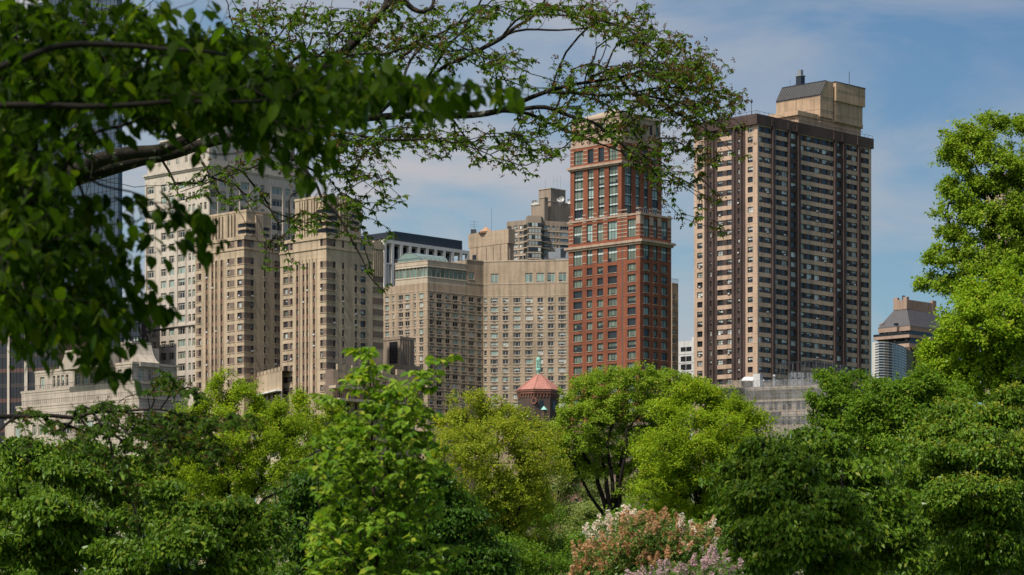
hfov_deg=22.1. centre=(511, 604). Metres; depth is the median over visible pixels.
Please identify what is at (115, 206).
blue glass tower
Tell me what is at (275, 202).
window
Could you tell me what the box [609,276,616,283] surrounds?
window
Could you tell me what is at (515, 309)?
window
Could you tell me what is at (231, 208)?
window
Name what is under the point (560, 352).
window
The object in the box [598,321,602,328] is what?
window
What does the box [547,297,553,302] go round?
window
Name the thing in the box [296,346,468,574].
young tree
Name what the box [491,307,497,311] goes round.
window
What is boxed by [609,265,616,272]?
window
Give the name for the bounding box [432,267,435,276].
window
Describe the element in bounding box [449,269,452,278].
window
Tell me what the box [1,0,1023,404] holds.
sky
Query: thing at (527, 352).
window
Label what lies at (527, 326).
window
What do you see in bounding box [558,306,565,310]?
window
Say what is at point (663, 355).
window
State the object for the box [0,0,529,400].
foreground tree
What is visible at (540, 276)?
window
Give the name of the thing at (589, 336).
window
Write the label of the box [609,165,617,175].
window
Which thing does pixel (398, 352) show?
plant house
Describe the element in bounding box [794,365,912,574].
park tree
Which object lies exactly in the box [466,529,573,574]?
shrub
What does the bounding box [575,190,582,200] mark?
window
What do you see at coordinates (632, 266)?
window
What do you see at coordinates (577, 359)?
window
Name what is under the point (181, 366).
window
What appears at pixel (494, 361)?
window
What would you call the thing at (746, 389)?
scaffolding
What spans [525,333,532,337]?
window
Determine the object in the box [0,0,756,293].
overhanging tree
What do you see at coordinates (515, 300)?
window
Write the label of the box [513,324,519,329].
window
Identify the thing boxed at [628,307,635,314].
window
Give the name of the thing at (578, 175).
window
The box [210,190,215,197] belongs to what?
window
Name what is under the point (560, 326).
window
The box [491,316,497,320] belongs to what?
window
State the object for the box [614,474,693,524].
park tree
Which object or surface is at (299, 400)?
park tree
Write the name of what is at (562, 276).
window
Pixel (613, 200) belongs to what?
window
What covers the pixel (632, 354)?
window
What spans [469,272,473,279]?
window
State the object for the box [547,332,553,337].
window
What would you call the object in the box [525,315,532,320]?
window
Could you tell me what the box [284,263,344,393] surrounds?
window
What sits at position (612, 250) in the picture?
window
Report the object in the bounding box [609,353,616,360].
window
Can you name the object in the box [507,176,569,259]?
bay tower
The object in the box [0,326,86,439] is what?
black glass tower
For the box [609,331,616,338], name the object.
window
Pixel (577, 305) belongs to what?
window
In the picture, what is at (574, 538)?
shrub
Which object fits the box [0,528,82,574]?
shrub
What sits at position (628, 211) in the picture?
window
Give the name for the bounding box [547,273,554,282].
window
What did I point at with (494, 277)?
window
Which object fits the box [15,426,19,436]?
window
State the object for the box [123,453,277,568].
park tree
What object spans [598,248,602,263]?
window
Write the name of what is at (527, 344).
window
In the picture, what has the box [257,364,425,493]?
building
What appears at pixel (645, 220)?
window
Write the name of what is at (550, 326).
window
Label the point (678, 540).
lilac bush
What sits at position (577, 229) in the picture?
window
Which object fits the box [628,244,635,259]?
window
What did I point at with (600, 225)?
window
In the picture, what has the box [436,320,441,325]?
window
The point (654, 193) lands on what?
window
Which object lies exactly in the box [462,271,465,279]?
window
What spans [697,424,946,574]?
dogwood tree
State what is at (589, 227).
window
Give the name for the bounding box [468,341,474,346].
window
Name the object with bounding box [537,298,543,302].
window
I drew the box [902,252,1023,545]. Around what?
park tree
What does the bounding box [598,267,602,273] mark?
window
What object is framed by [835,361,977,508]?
park tree
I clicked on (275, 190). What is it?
window
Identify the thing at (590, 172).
window
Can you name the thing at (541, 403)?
slit window
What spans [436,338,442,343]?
window
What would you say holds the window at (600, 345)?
in the apartment tower at (620, 246)
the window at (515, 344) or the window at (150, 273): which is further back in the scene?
the window at (515, 344)
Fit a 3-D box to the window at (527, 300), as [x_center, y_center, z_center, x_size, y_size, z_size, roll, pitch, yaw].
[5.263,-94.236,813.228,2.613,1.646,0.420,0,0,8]
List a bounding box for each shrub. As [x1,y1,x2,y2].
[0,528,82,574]
[118,532,205,574]
[243,524,316,574]
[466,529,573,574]
[522,532,577,574]
[546,499,723,574]
[709,530,805,574]
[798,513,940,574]
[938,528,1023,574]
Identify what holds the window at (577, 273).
in the apartment tower at (620, 246)
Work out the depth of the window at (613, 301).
656.56 m
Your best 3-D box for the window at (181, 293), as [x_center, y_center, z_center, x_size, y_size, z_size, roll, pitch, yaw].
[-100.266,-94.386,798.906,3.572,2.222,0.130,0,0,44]
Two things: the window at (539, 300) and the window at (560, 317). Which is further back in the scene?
the window at (539, 300)
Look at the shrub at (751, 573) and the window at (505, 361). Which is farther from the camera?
the window at (505, 361)
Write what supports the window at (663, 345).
in the apartment tower at (620, 246)
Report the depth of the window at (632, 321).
652.25 m
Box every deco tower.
[194,209,280,564]
[279,195,384,419]
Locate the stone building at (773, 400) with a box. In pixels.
[719,374,860,574]
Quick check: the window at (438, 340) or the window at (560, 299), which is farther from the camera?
the window at (560, 299)
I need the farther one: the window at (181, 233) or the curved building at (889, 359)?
the curved building at (889, 359)
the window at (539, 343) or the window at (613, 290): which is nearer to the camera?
the window at (613, 290)
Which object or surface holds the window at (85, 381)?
in the terraced building at (59, 392)
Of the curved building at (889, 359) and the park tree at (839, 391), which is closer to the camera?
the park tree at (839, 391)
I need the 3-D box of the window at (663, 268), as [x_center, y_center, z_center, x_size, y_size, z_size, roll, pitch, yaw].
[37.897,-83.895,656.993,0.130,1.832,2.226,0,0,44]
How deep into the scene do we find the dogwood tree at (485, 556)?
59.66 m
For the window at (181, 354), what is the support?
in the limestone tower at (177, 339)
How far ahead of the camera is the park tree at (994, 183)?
124.63 m
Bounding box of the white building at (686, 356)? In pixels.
[678,337,693,501]
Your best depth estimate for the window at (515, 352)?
813.92 m
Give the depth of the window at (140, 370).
673.94 m
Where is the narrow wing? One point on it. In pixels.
(674, 326)
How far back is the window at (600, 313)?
659.46 m
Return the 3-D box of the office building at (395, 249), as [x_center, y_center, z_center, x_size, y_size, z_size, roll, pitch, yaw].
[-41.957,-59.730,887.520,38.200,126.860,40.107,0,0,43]
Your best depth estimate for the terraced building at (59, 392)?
664.49 m
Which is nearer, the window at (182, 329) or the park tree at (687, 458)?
the park tree at (687, 458)
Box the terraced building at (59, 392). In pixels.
[1,341,193,574]
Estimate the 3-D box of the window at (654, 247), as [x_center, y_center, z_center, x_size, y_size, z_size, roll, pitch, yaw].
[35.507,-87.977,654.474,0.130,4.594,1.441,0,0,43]
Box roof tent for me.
[741,377,752,386]
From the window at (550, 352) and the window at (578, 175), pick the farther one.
the window at (550, 352)
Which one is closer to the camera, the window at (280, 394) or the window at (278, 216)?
the window at (280, 394)
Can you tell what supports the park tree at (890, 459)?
on the ground
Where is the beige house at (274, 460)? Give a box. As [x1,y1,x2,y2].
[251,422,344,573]
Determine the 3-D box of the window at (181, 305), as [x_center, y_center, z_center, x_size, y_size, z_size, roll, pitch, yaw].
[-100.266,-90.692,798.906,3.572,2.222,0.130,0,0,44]
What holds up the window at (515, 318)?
in the hotel
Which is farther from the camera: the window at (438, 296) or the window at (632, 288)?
the window at (438, 296)
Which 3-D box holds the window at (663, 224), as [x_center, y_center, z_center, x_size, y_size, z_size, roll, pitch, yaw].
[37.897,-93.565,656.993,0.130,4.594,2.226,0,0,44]
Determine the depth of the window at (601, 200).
659.13 m
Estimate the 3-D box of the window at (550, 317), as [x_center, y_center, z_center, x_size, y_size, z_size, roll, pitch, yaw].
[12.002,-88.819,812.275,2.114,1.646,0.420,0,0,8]
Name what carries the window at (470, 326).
in the hotel
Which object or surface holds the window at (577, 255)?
in the apartment tower at (620, 246)
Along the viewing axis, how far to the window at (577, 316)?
664.63 m
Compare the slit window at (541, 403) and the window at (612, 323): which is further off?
the window at (612, 323)
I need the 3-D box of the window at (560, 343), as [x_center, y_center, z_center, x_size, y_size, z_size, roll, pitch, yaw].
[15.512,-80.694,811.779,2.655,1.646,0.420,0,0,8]
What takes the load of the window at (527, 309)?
in the hotel
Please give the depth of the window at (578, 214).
664.30 m
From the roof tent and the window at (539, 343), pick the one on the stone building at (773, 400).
the roof tent
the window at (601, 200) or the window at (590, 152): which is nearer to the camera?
the window at (601, 200)
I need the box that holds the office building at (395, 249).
[361,231,468,286]
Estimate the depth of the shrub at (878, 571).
217.34 m
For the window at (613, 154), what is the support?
in the apartment tower at (620, 246)
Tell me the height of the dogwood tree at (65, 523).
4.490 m
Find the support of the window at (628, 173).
in the apartment tower at (620, 246)
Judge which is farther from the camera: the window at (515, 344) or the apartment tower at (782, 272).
the window at (515, 344)
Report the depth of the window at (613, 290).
656.56 m
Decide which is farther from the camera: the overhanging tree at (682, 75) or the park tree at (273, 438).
the park tree at (273, 438)
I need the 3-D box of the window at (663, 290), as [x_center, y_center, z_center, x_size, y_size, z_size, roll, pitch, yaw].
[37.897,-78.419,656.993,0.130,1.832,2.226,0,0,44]
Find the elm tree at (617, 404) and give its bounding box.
[541,360,720,525]
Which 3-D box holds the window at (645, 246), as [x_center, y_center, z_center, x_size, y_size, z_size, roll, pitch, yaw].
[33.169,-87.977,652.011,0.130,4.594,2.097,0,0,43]
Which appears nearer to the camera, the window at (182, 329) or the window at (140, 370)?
the window at (140, 370)
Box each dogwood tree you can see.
[0,432,162,574]
[75,473,298,574]
[262,456,530,574]
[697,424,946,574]
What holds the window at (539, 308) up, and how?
in the hotel
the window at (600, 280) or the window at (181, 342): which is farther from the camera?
the window at (181, 342)
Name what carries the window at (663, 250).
in the apartment tower at (620, 246)
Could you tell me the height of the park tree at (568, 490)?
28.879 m
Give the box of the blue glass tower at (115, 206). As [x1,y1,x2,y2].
[33,0,121,318]
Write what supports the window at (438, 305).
in the hotel
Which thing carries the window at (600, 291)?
in the apartment tower at (620, 246)
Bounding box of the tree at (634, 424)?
[598,421,691,509]
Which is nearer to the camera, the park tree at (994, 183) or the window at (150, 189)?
the park tree at (994, 183)
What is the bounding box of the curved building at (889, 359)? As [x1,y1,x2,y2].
[872,342,913,574]
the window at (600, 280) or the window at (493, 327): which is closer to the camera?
the window at (600, 280)
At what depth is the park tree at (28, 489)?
396.60 m
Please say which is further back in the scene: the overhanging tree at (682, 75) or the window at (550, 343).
the window at (550, 343)
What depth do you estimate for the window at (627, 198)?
656.40 m
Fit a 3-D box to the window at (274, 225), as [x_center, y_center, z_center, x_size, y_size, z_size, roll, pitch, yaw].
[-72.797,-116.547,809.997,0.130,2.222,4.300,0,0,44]
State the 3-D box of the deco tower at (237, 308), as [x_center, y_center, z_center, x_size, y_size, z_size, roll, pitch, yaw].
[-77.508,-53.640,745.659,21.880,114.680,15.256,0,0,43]
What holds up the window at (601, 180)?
in the apartment tower at (620, 246)
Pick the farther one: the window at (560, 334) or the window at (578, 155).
the window at (560, 334)
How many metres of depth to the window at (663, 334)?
656.88 m
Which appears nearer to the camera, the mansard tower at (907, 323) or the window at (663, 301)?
the window at (663, 301)
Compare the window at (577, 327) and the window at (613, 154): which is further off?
the window at (577, 327)
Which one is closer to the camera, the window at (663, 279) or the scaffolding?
the window at (663, 279)
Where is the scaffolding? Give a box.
[714,378,817,436]
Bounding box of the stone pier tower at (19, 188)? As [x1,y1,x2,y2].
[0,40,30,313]
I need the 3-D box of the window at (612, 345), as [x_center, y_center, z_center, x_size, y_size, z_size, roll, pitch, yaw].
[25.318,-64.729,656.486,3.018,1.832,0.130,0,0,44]
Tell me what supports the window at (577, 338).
in the apartment tower at (620, 246)
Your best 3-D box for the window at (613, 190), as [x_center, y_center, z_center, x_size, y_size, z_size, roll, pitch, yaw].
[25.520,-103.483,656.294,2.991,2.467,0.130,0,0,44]
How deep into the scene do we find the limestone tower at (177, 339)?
801.65 m
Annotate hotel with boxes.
[383,248,567,572]
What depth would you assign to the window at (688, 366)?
874.49 m
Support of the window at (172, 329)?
in the limestone tower at (177, 339)
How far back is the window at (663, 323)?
656.88 m
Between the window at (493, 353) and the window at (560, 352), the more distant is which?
the window at (493, 353)
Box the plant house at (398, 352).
[383,336,422,398]
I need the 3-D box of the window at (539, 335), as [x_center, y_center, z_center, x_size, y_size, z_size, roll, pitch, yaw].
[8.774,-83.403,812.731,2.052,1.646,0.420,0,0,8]
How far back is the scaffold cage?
719.00 m
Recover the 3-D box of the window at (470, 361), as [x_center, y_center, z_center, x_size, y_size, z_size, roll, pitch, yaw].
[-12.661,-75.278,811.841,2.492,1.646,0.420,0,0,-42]
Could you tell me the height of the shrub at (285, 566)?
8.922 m
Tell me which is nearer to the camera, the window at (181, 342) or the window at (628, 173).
the window at (628, 173)
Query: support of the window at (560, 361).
in the hotel
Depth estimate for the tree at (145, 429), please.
23.77 m
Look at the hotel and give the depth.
811.98 m
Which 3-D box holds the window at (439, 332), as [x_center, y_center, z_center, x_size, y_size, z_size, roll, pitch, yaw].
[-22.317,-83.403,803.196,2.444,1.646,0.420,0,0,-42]
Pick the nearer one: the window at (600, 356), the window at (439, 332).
the window at (600, 356)
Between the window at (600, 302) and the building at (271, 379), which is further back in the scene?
the building at (271, 379)
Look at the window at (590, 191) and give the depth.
661.71 m
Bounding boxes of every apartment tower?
[564,110,675,423]
[691,69,873,522]
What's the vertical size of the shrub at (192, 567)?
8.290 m
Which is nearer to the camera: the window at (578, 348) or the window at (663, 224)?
the window at (663, 224)
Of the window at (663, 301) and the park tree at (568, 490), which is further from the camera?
the window at (663, 301)
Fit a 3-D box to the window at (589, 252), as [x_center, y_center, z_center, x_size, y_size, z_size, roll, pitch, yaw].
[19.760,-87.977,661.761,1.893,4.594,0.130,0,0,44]
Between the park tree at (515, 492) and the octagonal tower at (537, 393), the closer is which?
the park tree at (515, 492)
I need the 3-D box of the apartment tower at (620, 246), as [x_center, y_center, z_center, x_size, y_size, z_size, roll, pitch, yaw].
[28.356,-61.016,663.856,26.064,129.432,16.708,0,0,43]
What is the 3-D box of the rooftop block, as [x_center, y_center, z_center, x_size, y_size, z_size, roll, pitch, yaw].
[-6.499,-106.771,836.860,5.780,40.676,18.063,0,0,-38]
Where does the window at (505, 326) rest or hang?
in the hotel
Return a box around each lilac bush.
[559,506,730,574]
[571,504,644,574]
[624,544,749,574]
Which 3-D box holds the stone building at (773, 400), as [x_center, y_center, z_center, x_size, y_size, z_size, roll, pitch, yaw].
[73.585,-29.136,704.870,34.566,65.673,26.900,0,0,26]
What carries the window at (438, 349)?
in the hotel
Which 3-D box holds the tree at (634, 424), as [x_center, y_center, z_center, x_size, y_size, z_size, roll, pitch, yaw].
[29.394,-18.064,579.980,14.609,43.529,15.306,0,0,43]
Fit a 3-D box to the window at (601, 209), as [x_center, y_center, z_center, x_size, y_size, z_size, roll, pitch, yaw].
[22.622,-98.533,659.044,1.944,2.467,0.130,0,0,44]
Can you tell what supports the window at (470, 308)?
in the hotel
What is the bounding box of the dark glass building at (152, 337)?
[101,304,159,361]
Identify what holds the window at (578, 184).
in the apartment tower at (620, 246)
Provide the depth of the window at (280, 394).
718.11 m
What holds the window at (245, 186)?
in the limestone tower at (177, 339)
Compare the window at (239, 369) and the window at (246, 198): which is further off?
the window at (246, 198)
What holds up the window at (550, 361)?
in the hotel
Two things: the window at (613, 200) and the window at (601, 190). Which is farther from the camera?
the window at (601, 190)
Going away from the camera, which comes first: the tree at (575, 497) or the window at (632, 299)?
the tree at (575, 497)
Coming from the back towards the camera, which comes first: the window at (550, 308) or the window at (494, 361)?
the window at (494, 361)
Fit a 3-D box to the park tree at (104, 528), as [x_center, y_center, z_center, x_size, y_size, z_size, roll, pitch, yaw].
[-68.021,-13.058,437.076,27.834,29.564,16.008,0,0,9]
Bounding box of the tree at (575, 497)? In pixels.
[545,424,599,574]
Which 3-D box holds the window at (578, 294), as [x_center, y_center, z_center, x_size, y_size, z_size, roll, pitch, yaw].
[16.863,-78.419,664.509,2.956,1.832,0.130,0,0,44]
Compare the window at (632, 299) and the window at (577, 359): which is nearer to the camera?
the window at (632, 299)
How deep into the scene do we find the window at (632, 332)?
652.17 m
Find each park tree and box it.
[0,436,104,532]
[0,478,60,534]
[63,439,173,538]
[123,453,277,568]
[145,366,331,505]
[252,383,383,531]
[254,464,367,550]
[422,386,580,574]
[473,470,571,552]
[528,453,625,553]
[552,498,606,547]
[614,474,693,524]
[624,378,782,524]
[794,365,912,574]
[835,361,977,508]
[851,452,928,539]
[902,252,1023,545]
[910,107,1023,574]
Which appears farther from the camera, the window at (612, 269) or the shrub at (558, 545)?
the window at (612, 269)
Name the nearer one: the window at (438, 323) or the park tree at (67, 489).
the park tree at (67, 489)
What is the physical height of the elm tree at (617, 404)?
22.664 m
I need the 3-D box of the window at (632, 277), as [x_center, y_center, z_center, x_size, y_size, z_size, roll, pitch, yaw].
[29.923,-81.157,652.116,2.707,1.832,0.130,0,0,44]
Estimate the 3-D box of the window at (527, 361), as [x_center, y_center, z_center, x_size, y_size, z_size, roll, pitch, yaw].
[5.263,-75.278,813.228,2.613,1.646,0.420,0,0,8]
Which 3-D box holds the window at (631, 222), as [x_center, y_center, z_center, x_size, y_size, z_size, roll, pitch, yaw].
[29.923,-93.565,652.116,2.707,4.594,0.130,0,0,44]
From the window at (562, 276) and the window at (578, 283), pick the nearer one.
the window at (578, 283)
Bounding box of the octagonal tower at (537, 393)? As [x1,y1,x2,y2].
[516,357,560,539]
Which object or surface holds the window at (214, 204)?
in the limestone tower at (177, 339)
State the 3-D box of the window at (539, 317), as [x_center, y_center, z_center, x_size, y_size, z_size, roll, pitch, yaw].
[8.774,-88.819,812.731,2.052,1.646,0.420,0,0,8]
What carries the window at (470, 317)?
in the hotel
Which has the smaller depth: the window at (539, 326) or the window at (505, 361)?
the window at (539, 326)
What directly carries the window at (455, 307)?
in the hotel
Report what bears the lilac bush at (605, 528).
on the ground
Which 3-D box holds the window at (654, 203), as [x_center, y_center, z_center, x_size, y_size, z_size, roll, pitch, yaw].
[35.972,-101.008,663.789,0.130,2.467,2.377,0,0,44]
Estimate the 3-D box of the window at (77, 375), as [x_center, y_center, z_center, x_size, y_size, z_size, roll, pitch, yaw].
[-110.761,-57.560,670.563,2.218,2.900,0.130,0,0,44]
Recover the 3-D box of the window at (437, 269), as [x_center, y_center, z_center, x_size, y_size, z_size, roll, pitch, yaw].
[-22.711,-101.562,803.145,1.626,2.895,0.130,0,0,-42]
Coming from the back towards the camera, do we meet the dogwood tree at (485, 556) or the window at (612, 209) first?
the window at (612, 209)
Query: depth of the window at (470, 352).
812.04 m
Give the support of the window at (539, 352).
in the hotel
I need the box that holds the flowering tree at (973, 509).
[881,380,1023,574]
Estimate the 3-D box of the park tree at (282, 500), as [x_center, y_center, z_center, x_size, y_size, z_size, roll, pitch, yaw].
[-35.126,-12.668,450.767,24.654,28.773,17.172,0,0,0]
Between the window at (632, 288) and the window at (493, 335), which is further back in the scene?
the window at (493, 335)
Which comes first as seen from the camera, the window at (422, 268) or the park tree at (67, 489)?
the park tree at (67, 489)
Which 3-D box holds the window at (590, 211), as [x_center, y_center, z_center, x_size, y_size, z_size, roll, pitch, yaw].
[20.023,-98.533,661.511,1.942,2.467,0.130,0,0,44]
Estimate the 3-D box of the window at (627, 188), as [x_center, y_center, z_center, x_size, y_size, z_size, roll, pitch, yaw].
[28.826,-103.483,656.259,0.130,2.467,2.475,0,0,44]
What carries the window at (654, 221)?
in the apartment tower at (620, 246)
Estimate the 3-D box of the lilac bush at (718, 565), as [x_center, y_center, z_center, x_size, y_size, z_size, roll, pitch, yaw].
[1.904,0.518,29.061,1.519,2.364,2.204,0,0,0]
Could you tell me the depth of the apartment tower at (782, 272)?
761.27 m
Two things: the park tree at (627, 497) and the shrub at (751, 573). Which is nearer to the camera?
the shrub at (751, 573)
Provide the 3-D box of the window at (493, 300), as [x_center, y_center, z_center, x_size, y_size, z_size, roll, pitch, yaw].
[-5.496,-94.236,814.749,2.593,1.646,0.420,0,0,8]
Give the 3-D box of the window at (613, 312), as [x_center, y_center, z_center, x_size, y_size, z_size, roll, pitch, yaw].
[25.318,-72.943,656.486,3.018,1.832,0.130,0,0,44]
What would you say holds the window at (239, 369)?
in the deco tower at (237, 308)
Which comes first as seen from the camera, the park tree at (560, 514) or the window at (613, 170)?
the park tree at (560, 514)
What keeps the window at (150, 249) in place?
in the limestone tower at (177, 339)
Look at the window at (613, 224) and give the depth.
656.56 m
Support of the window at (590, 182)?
in the apartment tower at (620, 246)
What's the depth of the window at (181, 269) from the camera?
798.76 m
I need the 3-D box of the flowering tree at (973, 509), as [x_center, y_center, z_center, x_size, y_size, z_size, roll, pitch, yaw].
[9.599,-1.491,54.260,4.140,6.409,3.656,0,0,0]
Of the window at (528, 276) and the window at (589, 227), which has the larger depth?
the window at (528, 276)
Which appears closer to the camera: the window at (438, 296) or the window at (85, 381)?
the window at (85, 381)
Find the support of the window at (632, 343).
in the apartment tower at (620, 246)
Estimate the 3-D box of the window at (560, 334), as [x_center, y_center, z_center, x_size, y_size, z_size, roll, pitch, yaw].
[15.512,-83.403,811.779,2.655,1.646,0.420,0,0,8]
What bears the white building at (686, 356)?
on the ground
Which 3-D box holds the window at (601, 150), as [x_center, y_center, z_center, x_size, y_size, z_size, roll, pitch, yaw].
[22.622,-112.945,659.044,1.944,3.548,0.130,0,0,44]
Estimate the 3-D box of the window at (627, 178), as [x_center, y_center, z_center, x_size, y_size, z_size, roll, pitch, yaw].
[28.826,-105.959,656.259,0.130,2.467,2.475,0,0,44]
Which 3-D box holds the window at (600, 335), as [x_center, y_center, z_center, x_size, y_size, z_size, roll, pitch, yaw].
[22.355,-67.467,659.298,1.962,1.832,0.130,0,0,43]
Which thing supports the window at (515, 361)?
in the hotel
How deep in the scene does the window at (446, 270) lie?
805.52 m
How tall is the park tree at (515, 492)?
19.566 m
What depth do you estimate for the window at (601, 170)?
659.13 m
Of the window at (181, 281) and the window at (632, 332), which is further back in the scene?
the window at (181, 281)
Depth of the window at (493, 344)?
814.92 m
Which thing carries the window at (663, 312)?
in the apartment tower at (620, 246)
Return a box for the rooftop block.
[468,208,514,260]
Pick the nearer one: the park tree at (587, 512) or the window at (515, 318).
the park tree at (587, 512)
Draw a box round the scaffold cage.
[777,360,845,385]
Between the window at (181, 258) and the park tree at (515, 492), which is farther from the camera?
the window at (181, 258)
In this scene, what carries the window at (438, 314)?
in the hotel
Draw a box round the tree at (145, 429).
[0,369,267,536]
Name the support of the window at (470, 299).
in the hotel
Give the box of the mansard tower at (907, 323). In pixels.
[873,296,944,544]
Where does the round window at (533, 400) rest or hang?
in the octagonal tower at (537, 393)
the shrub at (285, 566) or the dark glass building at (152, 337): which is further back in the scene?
the dark glass building at (152, 337)
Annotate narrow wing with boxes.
[671,279,677,395]
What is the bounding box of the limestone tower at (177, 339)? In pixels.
[143,121,310,410]
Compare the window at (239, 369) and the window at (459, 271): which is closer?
the window at (239, 369)
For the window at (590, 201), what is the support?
in the apartment tower at (620, 246)
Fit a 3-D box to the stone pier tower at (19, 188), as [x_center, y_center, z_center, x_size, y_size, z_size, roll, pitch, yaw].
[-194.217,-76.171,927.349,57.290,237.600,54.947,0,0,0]
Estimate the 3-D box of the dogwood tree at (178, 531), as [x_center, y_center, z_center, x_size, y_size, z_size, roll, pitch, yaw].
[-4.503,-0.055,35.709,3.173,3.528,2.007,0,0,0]
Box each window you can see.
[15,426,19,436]
[33,369,188,483]
[76,373,79,384]
[83,375,87,383]
[148,187,153,193]
[148,247,153,253]
[148,271,153,277]
[159,124,306,388]
[170,328,173,335]
[179,230,184,237]
[179,255,184,261]
[179,266,184,273]
[179,278,184,285]
[179,291,184,297]
[179,303,184,309]
[179,327,184,334]
[179,339,184,346]
[179,351,184,358]
[200,261,264,388]
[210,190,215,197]
[210,202,215,209]
[229,205,233,211]
[241,182,248,189]
[241,194,248,201]
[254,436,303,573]
[272,187,280,194]
[272,199,280,206]
[272,223,280,230]
[274,211,280,218]
[278,391,282,401]
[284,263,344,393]
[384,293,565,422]
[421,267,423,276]
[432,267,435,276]
[436,268,439,276]
[436,294,442,299]
[436,303,441,307]
[436,311,441,316]
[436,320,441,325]
[436,329,442,334]
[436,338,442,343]
[436,347,442,352]
[445,269,448,277]
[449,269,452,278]
[458,270,461,279]
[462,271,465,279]
[468,297,474,302]
[468,306,474,311]
[468,315,473,319]
[468,323,473,328]
[468,332,474,337]
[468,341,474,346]
[468,350,473,354]
[468,358,473,363]
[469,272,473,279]
[490,298,497,303]
[490,325,497,329]
[490,333,497,338]
[490,359,497,364]
[491,274,497,282]
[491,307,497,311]
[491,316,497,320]
[491,342,497,346]
[491,351,497,355]
[502,324,508,329]
[502,359,508,364]
[513,298,519,302]
[513,307,520,311]
[513,315,520,320]
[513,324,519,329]
[513,333,519,337]
[513,342,520,346]
[513,350,520,355]
[513,359,519,363]
[525,273,532,282]
[525,298,532,302]
[525,307,532,311]
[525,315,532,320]
[525,324,532,328]
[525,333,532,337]
[525,341,532,346]
[525,350,532,355]
[525,359,532,363]
[531,397,536,403]
[536,273,544,282]
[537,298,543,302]
[537,306,543,311]
[537,315,542,319]
[537,324,542,328]
[537,333,543,337]
[537,341,543,346]
[537,350,542,354]
[539,400,543,408]
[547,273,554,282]
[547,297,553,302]
[547,306,553,311]
[547,324,553,328]
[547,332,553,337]
[547,341,553,346]
[547,359,553,363]
[548,315,553,319]
[548,350,553,354]
[558,297,565,302]
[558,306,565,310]
[558,315,565,319]
[558,323,565,328]
[558,332,565,337]
[558,341,565,345]
[558,350,565,354]
[558,359,565,363]
[559,272,565,281]
[574,226,581,243]
[574,251,581,265]
[574,269,581,276]
[574,280,581,287]
[574,291,581,298]
[574,302,581,308]
[574,313,581,319]
[574,323,581,330]
[574,334,581,341]
[574,345,581,352]
[574,356,581,363]
[575,151,582,165]
[575,171,582,180]
[575,181,582,190]
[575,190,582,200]
[575,200,582,210]
[575,210,582,219]
[587,224,591,242]
[587,250,591,264]
[587,333,591,340]
[588,149,592,163]
[588,169,592,178]
[588,179,592,188]
[588,189,592,198]
[588,199,592,208]
[588,209,592,218]
[598,223,602,240]
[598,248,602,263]
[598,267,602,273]
[598,278,602,284]
[598,289,602,295]
[598,299,602,306]
[598,310,602,317]
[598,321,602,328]
[598,332,602,339]
[598,343,602,350]
[598,354,602,360]
[599,147,603,161]
[599,168,603,177]
[599,177,603,187]
[599,187,603,196]
[599,197,603,206]
[599,207,603,216]
[609,146,617,159]
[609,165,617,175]
[609,175,617,185]
[609,185,617,195]
[609,195,617,205]
[609,205,617,215]
[609,221,616,239]
[609,247,616,261]
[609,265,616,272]
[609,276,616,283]
[609,287,616,294]
[609,298,616,305]
[609,309,616,316]
[609,320,616,327]
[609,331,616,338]
[609,342,616,349]
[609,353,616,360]
[625,166,630,175]
[625,175,630,185]
[625,185,630,195]
[625,195,630,205]
[625,205,630,213]
[628,218,635,237]
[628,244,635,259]
[628,263,635,270]
[628,274,635,281]
[628,285,635,292]
[628,296,635,303]
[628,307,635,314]
[628,318,635,325]
[628,329,635,336]
[628,340,635,347]
[628,351,635,358]
[644,218,647,236]
[644,244,647,259]
[652,190,656,199]
[652,200,656,209]
[653,220,655,237]
[653,246,655,260]
[661,221,665,239]
[661,247,665,261]
[661,265,665,272]
[661,276,665,283]
[661,287,665,294]
[661,298,665,305]
[661,309,665,316]
[661,320,665,327]
[661,331,665,338]
[661,342,665,349]
[661,353,665,360]
[686,364,690,369]
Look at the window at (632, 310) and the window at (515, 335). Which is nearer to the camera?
the window at (632, 310)

